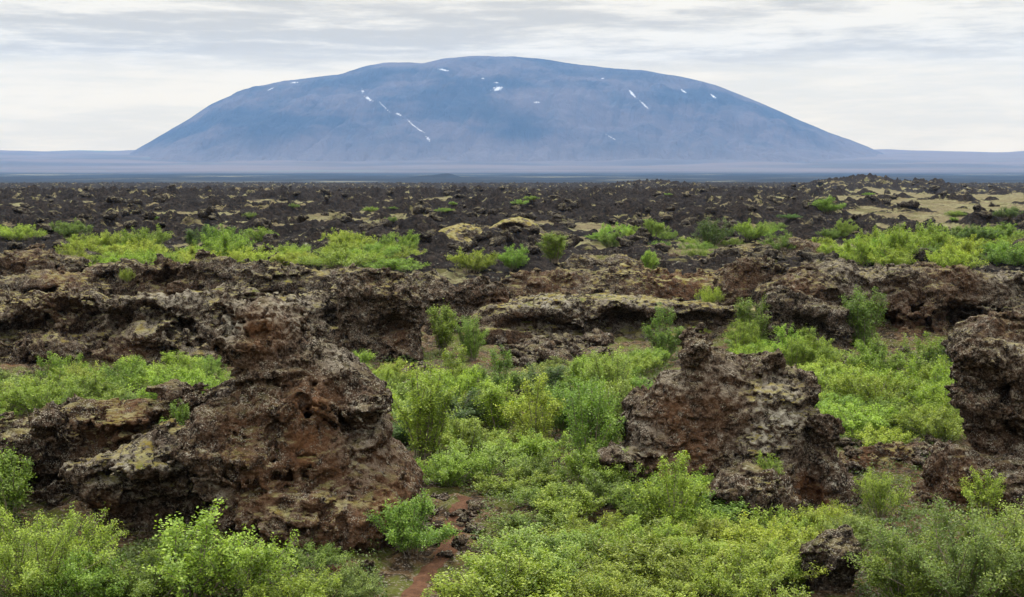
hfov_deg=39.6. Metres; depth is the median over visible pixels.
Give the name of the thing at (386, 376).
birch shrub
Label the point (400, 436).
birch shrub
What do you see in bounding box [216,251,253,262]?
birch shrub
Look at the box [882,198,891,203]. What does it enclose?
lava block
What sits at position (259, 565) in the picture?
birch shrub
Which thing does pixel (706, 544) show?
birch shrub
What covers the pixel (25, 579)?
birch shrub
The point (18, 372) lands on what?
lava stone
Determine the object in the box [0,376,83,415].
birch shrub
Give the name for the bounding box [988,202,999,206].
lava block
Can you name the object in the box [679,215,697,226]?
lava block
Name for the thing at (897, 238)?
birch shrub
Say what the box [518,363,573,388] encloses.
birch shrub
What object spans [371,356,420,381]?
birch shrub
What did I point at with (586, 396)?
birch shrub
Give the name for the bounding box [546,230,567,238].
lava block
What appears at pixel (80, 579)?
birch shrub
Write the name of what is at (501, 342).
lava stone
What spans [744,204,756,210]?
lava block
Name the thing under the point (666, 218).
lava block
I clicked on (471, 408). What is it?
birch shrub
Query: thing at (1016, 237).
birch shrub
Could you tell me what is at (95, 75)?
sky
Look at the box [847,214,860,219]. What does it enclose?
lava block
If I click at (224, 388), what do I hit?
lava boulder
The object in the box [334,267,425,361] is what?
lava outcrop
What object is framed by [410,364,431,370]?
lava stone
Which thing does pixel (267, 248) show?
shrub
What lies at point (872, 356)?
birch shrub
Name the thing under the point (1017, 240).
lava block
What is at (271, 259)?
shrub
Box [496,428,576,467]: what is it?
birch shrub
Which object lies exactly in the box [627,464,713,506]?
birch shrub
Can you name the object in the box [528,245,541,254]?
lava block
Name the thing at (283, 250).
birch shrub
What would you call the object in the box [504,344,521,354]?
lava stone
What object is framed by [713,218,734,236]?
lava block
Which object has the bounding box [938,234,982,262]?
birch shrub
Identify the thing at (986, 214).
lava block
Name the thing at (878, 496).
birch shrub
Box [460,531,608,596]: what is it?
birch shrub
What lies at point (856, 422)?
birch shrub
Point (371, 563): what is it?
lava stone
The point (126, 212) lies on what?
lava block
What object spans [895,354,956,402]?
birch shrub
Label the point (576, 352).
lava stone
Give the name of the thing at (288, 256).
birch shrub
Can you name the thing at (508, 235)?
lava block
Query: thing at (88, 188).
lava block
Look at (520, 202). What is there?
birch shrub
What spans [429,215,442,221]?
lava block
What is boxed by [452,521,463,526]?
lava stone
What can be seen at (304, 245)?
birch shrub
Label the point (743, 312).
birch shrub
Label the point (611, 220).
lava block
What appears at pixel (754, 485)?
lava boulder
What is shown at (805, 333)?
birch shrub
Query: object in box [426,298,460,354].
birch shrub
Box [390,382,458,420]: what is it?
birch shrub
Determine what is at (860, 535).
willow shrub
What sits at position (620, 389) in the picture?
birch shrub
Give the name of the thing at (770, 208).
lava block
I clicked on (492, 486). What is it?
birch shrub
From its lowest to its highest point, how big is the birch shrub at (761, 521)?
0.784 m
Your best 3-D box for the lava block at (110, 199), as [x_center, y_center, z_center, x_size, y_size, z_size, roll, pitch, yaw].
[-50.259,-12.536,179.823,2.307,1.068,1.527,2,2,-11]
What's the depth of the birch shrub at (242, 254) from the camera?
83.88 m
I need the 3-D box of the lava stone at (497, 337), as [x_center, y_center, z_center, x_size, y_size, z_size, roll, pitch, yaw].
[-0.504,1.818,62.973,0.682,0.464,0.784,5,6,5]
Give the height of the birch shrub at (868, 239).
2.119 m
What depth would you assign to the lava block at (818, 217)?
130.99 m
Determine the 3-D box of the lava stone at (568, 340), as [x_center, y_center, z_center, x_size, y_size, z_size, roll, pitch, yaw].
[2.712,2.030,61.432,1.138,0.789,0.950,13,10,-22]
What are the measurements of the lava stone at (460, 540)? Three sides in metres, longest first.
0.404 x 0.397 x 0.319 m
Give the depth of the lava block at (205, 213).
134.47 m
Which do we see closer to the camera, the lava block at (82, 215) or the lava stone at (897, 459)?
the lava stone at (897, 459)
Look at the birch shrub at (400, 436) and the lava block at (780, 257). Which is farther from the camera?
the lava block at (780, 257)
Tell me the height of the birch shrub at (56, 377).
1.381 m
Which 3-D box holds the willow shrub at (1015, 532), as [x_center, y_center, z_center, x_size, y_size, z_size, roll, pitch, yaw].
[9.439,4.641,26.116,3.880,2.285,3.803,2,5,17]
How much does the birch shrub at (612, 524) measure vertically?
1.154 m
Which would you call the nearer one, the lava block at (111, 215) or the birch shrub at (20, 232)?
the birch shrub at (20, 232)
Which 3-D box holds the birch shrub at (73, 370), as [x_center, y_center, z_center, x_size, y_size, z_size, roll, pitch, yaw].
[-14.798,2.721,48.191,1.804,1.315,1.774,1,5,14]
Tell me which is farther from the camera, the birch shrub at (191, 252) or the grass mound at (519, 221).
the grass mound at (519, 221)
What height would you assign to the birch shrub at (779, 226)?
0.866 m
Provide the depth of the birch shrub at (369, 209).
196.38 m
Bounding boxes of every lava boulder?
[204,379,234,397]
[704,459,812,525]
[797,524,861,591]
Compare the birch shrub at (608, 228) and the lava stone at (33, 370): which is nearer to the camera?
the lava stone at (33, 370)
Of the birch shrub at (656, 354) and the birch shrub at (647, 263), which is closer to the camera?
the birch shrub at (656, 354)
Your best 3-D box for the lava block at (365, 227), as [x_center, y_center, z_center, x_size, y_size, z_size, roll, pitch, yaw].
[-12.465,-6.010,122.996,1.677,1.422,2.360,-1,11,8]
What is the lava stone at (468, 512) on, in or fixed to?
on the path
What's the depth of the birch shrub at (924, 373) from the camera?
47.97 m
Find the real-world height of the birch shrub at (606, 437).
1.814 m
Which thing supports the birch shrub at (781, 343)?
on the ground
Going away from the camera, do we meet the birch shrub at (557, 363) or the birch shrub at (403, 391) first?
the birch shrub at (403, 391)
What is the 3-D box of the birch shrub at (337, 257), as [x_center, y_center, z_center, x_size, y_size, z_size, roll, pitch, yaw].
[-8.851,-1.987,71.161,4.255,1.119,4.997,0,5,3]
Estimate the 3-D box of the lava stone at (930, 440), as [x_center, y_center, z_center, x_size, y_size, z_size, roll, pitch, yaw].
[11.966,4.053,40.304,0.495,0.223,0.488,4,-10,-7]
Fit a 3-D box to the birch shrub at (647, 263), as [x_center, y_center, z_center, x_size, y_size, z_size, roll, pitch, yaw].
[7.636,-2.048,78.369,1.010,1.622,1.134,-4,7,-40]
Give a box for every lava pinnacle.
[167,296,423,556]
[595,321,865,509]
[944,335,1023,457]
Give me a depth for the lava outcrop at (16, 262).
80.16 m
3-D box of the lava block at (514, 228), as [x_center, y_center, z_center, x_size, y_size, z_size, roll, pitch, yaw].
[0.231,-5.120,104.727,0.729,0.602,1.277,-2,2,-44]
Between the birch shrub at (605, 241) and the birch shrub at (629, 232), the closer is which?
the birch shrub at (605, 241)
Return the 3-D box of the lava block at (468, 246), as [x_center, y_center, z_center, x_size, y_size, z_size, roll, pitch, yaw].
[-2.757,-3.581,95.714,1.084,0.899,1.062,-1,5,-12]
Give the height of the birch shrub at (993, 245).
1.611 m
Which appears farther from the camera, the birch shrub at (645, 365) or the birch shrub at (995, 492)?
the birch shrub at (645, 365)
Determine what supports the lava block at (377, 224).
on the ground
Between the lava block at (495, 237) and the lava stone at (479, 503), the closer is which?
the lava stone at (479, 503)
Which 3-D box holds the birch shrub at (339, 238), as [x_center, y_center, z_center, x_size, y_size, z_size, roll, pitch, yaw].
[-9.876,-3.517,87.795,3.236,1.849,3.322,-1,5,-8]
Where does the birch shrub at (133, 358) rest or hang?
on the ground
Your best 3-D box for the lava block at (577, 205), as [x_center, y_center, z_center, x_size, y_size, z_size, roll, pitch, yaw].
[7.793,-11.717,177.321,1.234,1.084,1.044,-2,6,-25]
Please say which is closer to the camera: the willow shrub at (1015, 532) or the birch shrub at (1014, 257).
the willow shrub at (1015, 532)
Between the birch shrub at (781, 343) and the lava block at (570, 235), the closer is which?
the birch shrub at (781, 343)
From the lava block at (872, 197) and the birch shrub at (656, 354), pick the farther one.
the lava block at (872, 197)
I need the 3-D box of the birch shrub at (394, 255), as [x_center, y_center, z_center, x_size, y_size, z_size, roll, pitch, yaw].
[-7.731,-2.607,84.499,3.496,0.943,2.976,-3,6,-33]
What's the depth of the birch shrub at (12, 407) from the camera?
45.16 m
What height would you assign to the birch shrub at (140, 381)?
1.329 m
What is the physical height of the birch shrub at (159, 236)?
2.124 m
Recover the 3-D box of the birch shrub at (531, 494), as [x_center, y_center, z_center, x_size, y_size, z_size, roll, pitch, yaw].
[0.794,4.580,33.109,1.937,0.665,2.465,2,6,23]
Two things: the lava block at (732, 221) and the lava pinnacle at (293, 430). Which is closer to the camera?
the lava pinnacle at (293, 430)
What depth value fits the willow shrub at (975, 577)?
25.70 m
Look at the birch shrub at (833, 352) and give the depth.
56.01 m
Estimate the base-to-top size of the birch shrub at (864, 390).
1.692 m
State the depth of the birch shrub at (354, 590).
25.94 m
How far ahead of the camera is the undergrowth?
31.16 m
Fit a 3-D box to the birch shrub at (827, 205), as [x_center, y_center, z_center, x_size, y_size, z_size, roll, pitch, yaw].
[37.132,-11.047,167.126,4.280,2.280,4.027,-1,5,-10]
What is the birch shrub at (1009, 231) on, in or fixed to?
on the ground
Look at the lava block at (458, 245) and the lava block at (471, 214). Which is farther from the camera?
the lava block at (471, 214)
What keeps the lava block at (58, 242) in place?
on the ground
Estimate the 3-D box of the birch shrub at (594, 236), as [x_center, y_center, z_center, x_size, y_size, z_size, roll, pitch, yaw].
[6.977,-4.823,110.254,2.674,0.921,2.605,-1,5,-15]
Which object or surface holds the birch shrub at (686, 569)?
on the ground
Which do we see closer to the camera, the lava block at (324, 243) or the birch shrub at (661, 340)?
the birch shrub at (661, 340)
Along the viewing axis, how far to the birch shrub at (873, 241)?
82.81 m
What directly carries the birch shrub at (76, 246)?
on the ground
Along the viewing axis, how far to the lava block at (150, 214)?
137.71 m
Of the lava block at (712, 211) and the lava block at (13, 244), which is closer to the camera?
the lava block at (13, 244)
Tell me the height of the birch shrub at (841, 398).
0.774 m
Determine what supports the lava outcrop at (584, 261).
on the ground
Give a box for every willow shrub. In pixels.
[823,510,884,543]
[842,493,1023,596]
[858,529,962,596]
[917,496,1023,596]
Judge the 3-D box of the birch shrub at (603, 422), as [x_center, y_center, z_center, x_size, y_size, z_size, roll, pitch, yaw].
[2.148,3.412,35.794,1.631,2.816,1.738,1,5,13]
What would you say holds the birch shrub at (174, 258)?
on the ground
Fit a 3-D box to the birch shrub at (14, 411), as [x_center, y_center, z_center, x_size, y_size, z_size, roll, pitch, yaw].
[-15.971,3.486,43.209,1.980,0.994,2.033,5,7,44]
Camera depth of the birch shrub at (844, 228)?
109.61 m
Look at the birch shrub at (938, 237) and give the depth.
90.87 m
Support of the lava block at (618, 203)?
on the ground
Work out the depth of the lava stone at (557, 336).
61.95 m
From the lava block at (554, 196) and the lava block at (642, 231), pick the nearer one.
the lava block at (642, 231)
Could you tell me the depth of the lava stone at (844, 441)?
40.63 m
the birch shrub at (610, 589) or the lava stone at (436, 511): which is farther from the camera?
the lava stone at (436, 511)
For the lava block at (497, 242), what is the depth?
101.39 m
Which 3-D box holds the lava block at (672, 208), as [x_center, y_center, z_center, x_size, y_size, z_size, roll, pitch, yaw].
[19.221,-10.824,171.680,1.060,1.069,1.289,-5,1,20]
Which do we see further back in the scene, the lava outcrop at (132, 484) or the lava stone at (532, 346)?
the lava stone at (532, 346)
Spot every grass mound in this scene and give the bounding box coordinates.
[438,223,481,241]
[489,216,546,235]
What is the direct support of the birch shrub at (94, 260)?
on the ground
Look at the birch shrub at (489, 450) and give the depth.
36.67 m
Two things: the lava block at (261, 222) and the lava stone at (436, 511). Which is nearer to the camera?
the lava stone at (436, 511)
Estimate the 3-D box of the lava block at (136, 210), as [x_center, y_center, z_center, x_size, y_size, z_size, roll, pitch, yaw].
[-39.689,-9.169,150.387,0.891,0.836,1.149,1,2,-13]
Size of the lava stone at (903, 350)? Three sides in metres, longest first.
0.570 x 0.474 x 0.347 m
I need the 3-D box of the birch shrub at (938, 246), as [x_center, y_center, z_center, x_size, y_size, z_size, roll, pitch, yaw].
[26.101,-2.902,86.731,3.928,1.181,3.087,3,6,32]
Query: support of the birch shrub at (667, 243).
on the ground
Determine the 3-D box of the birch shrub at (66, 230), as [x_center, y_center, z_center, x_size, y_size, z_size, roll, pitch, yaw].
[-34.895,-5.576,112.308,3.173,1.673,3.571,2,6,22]
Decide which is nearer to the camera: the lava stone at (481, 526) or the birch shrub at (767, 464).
the lava stone at (481, 526)
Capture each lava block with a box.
[7,240,25,248]
[12,206,31,213]
[20,203,29,207]
[35,217,48,223]
[36,223,52,230]
[43,235,52,240]
[47,210,61,216]
[52,238,71,247]
[77,213,91,217]
[78,191,90,196]
[83,248,103,258]
[84,186,94,190]
[101,211,117,220]
[105,195,123,202]
[122,208,131,215]
[123,219,137,229]
[128,198,142,205]
[132,208,140,213]
[142,210,155,218]
[154,195,167,202]
[197,206,214,217]
[207,213,216,219]
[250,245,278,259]
[252,218,271,229]
[262,233,283,245]
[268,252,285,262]
[290,238,299,243]
[294,213,308,222]
[320,187,329,194]
[321,211,328,215]
[322,240,331,251]
[333,215,351,222]
[359,221,375,233]
[371,221,384,226]
[379,218,392,226]
[386,189,393,194]
[412,205,427,214]
[417,232,431,242]
[426,229,436,233]
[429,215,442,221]
[443,191,454,195]
[449,241,463,251]
[454,194,466,197]
[463,239,478,250]
[466,211,477,216]
[471,231,492,240]
[473,206,487,213]
[487,209,498,215]
[488,235,505,246]
[489,236,506,246]
[499,229,513,242]
[508,225,521,232]
[511,204,520,210]
[519,212,536,219]
[522,242,535,252]
[528,234,541,245]
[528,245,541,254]
[531,227,539,232]
[546,210,556,216]
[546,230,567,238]
[547,195,559,198]
[548,212,567,222]
[558,201,567,211]
[559,220,576,227]
[563,233,573,239]
[563,234,583,247]
[568,200,579,208]
[589,215,597,221]
[607,249,618,255]
[608,218,618,222]
[614,201,623,205]
[615,236,633,246]
[627,235,648,240]
[629,217,643,226]
[634,225,651,237]
[642,253,667,268]
[653,242,670,251]
[661,215,673,221]
[667,205,675,210]
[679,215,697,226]
[698,257,708,263]
[705,207,716,214]
[707,245,743,259]
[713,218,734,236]
[729,218,741,228]
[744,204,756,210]
[750,244,773,255]
[751,248,778,258]
[766,195,776,201]
[766,207,777,210]
[775,255,785,260]
[796,247,823,260]
[801,199,813,208]
[813,214,826,222]
[821,250,838,261]
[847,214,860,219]
[859,230,871,236]
[869,195,877,199]
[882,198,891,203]
[890,193,897,198]
[892,222,906,232]
[896,200,920,207]
[910,247,929,261]
[913,245,925,256]
[923,217,935,222]
[928,185,940,190]
[972,204,981,209]
[975,210,992,218]
[983,224,1004,228]
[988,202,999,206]
[1012,238,1023,246]
[1017,220,1023,228]
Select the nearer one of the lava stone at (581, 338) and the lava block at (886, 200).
the lava stone at (581, 338)
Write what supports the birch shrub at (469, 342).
on the ground
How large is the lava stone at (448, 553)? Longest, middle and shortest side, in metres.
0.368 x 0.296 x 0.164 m
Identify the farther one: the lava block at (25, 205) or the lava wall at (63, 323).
the lava block at (25, 205)
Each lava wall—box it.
[0,249,442,307]
[0,282,353,367]
[458,290,754,345]
[750,257,1023,336]
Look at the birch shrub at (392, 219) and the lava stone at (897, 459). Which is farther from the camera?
the birch shrub at (392, 219)
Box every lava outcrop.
[0,242,92,275]
[0,379,217,507]
[58,418,193,538]
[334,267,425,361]
[421,275,509,334]
[499,260,723,299]
[558,252,747,268]
[711,254,790,305]
[733,237,831,256]
[754,284,854,346]
[839,440,930,469]
[898,440,1023,516]
[941,306,1023,362]
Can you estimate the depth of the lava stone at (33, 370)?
53.76 m
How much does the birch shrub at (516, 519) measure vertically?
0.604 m
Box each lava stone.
[6,370,26,378]
[27,366,44,375]
[144,354,163,367]
[152,360,165,366]
[360,559,374,568]
[399,368,409,375]
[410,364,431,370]
[429,508,439,514]
[430,524,441,528]
[435,492,448,497]
[436,550,453,557]
[441,496,449,500]
[449,511,456,516]
[449,535,468,544]
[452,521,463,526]
[456,509,465,516]
[456,515,472,522]
[463,520,480,533]
[464,509,472,516]
[467,500,483,507]
[468,501,480,512]
[474,525,485,532]
[493,335,507,341]
[494,339,506,345]
[498,359,516,367]
[500,344,528,355]
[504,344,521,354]
[504,344,532,356]
[515,388,525,396]
[516,338,530,343]
[516,355,536,366]
[519,350,542,363]
[523,337,538,345]
[527,343,537,349]
[533,341,552,352]
[538,348,573,364]
[552,332,568,345]
[553,339,566,345]
[557,343,568,348]
[561,334,584,346]
[569,343,585,353]
[573,349,582,356]
[576,335,585,341]
[582,348,598,357]
[583,333,610,345]
[591,346,611,359]
[592,328,613,343]
[834,437,854,446]
[843,445,863,458]
[843,461,873,473]
[855,440,869,446]
[889,455,907,461]
[898,346,909,352]
[911,446,928,458]
[911,454,925,467]
[923,434,934,438]
[925,437,944,443]
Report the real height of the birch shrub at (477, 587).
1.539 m
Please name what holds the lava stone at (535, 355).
on the ground
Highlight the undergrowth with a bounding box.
[0,343,1023,596]
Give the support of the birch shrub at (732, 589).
on the ground
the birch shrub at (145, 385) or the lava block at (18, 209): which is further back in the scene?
the lava block at (18, 209)
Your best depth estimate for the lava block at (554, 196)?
222.04 m
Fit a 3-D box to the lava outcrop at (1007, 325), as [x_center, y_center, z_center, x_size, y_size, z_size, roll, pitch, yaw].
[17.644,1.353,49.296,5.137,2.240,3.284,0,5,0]
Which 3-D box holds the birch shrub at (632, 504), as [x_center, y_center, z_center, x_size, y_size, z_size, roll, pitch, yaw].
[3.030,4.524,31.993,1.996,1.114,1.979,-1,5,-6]
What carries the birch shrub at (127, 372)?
on the ground
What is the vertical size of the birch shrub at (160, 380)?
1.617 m
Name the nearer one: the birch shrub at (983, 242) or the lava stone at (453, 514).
the lava stone at (453, 514)
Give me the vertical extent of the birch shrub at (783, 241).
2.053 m
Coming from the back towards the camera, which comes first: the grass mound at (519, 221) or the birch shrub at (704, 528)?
the grass mound at (519, 221)
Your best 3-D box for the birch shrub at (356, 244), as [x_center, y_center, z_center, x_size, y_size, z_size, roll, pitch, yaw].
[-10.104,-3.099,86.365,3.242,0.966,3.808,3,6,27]
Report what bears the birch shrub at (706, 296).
on the lava wall at (513, 320)
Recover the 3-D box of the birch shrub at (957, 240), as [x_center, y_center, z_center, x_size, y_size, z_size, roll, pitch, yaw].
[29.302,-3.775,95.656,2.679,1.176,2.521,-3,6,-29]
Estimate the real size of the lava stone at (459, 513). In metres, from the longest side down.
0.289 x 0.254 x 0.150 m
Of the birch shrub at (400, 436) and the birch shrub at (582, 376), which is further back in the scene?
the birch shrub at (582, 376)
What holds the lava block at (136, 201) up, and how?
on the ground
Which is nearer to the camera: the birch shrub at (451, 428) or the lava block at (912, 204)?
the birch shrub at (451, 428)
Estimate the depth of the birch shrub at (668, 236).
118.80 m
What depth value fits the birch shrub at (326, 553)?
28.27 m
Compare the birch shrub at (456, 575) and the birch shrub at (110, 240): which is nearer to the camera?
the birch shrub at (456, 575)
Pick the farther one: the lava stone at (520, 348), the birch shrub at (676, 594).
the lava stone at (520, 348)
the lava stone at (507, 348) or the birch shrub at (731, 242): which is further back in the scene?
the birch shrub at (731, 242)
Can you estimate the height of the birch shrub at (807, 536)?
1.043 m
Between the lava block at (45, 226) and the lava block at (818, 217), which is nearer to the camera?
the lava block at (45, 226)
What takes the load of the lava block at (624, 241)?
on the ground
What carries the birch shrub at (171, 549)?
on the ground
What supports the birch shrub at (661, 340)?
on the ground
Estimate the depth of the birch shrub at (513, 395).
44.63 m
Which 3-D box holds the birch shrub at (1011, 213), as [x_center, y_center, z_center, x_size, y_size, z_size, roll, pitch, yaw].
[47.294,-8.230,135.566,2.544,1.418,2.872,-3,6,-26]
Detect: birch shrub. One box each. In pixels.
[0,223,47,241]
[0,367,38,382]
[0,375,48,396]
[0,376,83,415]
[0,379,46,411]
[0,400,9,410]
[0,400,23,417]
[0,438,36,521]
[0,501,133,596]
[1,377,20,386]
[17,371,63,384]
[18,366,118,398]
[34,547,128,596]
[36,351,93,377]
[44,370,129,401]
[50,217,93,237]
[53,360,106,386]
[55,244,92,259]
[61,231,103,249]
[66,237,107,254]
[86,388,149,400]
[87,356,163,392]
[89,253,115,263]
[89,543,197,596]
[97,229,133,246]
[98,254,123,262]
[102,250,119,256]
[107,241,142,253]
[109,247,168,262]
[117,267,135,283]
[118,236,168,255]
[118,350,145,376]
[120,223,173,247]
[123,360,205,389]
[127,367,224,399]
[139,250,183,264]
[140,244,172,252]
[140,364,180,394]
[142,497,259,596]
[145,358,216,377]
[150,349,204,371]
[159,399,189,426]
[169,243,205,257]
[172,246,195,253]
[177,249,227,263]
[179,355,231,392]
[185,228,201,248]
[185,354,227,369]
[187,526,299,596]
[191,229,251,256]
[197,223,220,248]
[201,223,255,253]
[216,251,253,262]
[227,245,269,261]
[241,226,278,242]
[242,212,258,218]
[242,563,344,596]
[249,250,290,260]
[260,241,304,254]
[267,248,305,258]
[268,249,318,265]
[280,243,311,248]
[282,539,353,571]
[287,246,314,251]
[288,203,299,208]
[295,247,377,268]
[297,250,349,265]
[310,555,383,596]
[317,240,359,253]
[320,230,363,241]
[321,239,371,251]
[327,227,377,247]
[347,242,401,257]
[347,249,388,263]
[352,348,374,369]
[358,256,431,271]
[361,247,409,259]
[362,206,378,211]
[363,488,461,558]
[368,242,416,250]
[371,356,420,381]
[372,230,420,251]
[372,365,405,389]
[376,370,406,391]
[379,241,426,258]
[384,216,397,221]
[387,360,462,459]
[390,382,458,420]
[392,408,436,443]
[406,385,490,430]
[415,447,496,486]
[420,345,480,388]
[420,547,572,596]
[423,364,490,398]
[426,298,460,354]
[432,415,509,448]
[434,208,453,211]
[438,415,492,461]
[440,432,533,478]
[445,247,498,272]
[447,543,553,587]
[452,314,488,360]
[457,389,531,419]
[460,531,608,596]
[469,519,591,552]
[471,373,525,432]
[472,465,562,498]
[474,424,552,460]
[477,344,533,400]
[477,522,619,577]
[478,370,522,385]
[480,508,596,537]
[493,372,565,440]
[495,476,594,514]
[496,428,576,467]
[497,244,529,270]
[503,450,576,486]
[510,200,528,204]
[518,361,568,406]
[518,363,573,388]
[523,196,539,200]
[528,563,648,596]
[531,355,583,377]
[532,373,618,414]
[533,481,611,522]
[536,231,567,262]
[542,385,585,432]
[551,437,643,491]
[552,525,686,583]
[558,469,643,510]
[558,510,642,555]
[561,362,636,394]
[561,373,620,428]
[563,380,626,471]
[565,349,602,387]
[571,411,623,450]
[571,554,686,596]
[578,352,614,364]
[584,231,620,240]
[584,343,634,415]
[588,511,701,561]
[592,376,627,431]
[596,227,625,247]
[598,222,631,234]
[598,352,662,374]
[600,355,640,377]
[604,476,690,519]
[605,510,682,537]
[612,346,670,366]
[619,375,652,389]
[620,229,635,235]
[624,450,712,526]
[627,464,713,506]
[631,218,669,237]
[636,485,754,524]
[641,250,659,271]
[641,302,694,359]
[642,350,677,364]
[645,548,739,596]
[650,240,670,245]
[651,579,709,596]
[656,514,750,554]
[657,229,677,239]
[662,498,732,537]
[662,532,737,572]
[674,247,713,255]
[675,237,698,242]
[677,241,717,249]
[684,541,810,596]
[691,217,734,247]
[694,285,724,302]
[699,532,831,588]
[711,510,819,555]
[716,237,745,245]
[716,527,775,557]
[724,334,776,347]
[725,503,824,543]
[726,318,759,351]
[726,338,782,353]
[733,218,770,240]
[733,292,771,341]
[744,538,822,588]
[747,342,767,352]
[752,449,784,474]
[758,229,795,249]
[761,323,804,356]
[764,222,786,228]
[776,213,801,218]
[776,500,855,533]
[779,334,810,367]
[787,333,851,367]
[788,340,846,362]
[795,323,816,345]
[796,355,871,385]
[810,365,886,396]
[811,359,851,374]
[812,196,845,213]
[812,236,835,245]
[815,229,846,238]
[815,242,846,254]
[815,388,885,410]
[818,388,849,404]
[818,404,886,423]
[819,398,898,437]
[828,361,922,407]
[830,235,876,266]
[831,219,858,237]
[838,286,889,345]
[840,421,924,446]
[844,234,893,264]
[845,390,915,425]
[847,333,908,373]
[850,368,930,404]
[851,467,915,516]
[854,226,891,246]
[858,366,906,384]
[865,244,918,265]
[868,357,898,370]
[870,221,932,262]
[872,396,940,432]
[891,397,966,441]
[892,332,950,378]
[893,360,927,380]
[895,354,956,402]
[903,378,958,418]
[906,218,955,250]
[912,355,950,384]
[921,241,956,256]
[925,244,988,268]
[925,338,952,365]
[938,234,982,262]
[943,234,965,245]
[944,210,968,216]
[946,224,978,239]
[951,224,1003,241]
[955,237,1014,247]
[955,249,986,258]
[959,467,1005,513]
[967,227,1007,239]
[982,239,1023,265]
[986,239,1014,253]
[987,221,1023,240]
[992,205,1023,218]
[1007,233,1023,240]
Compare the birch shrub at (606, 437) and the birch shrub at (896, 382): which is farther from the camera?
the birch shrub at (896, 382)
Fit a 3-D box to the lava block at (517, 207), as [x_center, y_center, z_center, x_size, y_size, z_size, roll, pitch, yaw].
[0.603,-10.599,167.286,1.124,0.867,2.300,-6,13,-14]
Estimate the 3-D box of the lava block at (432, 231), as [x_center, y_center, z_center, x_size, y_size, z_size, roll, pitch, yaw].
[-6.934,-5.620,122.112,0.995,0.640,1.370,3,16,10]
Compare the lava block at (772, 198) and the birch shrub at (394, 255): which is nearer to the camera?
the birch shrub at (394, 255)
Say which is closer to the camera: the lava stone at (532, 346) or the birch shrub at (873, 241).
the lava stone at (532, 346)
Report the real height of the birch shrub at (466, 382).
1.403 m
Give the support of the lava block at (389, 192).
on the ground
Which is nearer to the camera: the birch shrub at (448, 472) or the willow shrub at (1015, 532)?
the willow shrub at (1015, 532)
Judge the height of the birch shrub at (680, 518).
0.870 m
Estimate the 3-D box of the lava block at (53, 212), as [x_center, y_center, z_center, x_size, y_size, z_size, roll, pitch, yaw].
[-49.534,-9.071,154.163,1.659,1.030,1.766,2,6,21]
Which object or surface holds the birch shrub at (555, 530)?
on the ground
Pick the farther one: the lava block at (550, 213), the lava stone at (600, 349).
the lava block at (550, 213)
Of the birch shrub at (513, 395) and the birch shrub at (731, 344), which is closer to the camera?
the birch shrub at (513, 395)
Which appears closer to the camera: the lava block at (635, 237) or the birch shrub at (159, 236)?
the birch shrub at (159, 236)
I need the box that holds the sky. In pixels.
[0,0,1023,151]
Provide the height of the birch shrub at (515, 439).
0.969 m
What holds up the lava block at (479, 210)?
on the ground
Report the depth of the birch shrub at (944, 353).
51.25 m
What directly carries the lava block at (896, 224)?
on the ground
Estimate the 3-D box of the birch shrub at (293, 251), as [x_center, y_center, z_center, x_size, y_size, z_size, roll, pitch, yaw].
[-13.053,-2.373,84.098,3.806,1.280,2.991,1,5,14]
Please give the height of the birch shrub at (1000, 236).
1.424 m
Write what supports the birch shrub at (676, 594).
on the ground
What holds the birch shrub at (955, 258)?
on the ground
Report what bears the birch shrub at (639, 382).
on the ground
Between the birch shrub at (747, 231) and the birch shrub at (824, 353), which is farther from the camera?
the birch shrub at (747, 231)
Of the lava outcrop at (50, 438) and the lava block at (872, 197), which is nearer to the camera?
the lava outcrop at (50, 438)
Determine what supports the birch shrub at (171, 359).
on the ground
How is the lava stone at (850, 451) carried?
on the ground
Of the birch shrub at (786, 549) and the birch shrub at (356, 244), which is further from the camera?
the birch shrub at (356, 244)
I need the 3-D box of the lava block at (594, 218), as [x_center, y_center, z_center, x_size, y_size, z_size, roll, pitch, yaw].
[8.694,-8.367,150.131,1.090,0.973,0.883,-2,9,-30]
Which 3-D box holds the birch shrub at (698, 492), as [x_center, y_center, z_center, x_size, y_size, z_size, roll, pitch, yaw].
[3.591,4.267,31.453,1.859,2.016,1.642,3,6,32]
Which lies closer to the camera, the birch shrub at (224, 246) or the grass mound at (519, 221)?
the birch shrub at (224, 246)
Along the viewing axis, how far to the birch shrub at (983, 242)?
93.11 m
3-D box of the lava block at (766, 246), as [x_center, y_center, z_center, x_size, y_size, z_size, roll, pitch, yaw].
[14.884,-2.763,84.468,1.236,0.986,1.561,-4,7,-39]
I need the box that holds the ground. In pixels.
[0,149,1023,596]
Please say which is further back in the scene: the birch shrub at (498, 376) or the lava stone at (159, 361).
the lava stone at (159, 361)
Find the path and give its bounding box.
[400,496,472,596]
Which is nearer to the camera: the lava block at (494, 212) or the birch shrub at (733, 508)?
the birch shrub at (733, 508)
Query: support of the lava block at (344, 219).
on the ground
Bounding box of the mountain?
[130,56,883,161]
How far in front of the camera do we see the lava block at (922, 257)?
84.42 m
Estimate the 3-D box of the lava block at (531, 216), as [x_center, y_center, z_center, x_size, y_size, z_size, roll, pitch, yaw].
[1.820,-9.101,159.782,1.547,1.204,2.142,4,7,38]
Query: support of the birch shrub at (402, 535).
on the ground
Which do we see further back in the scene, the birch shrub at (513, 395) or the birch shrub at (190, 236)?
the birch shrub at (190, 236)
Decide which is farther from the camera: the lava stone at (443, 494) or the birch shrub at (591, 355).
the birch shrub at (591, 355)
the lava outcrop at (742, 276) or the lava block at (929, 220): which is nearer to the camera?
the lava outcrop at (742, 276)
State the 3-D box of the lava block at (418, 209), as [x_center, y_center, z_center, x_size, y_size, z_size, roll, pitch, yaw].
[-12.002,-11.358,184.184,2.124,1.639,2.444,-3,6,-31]

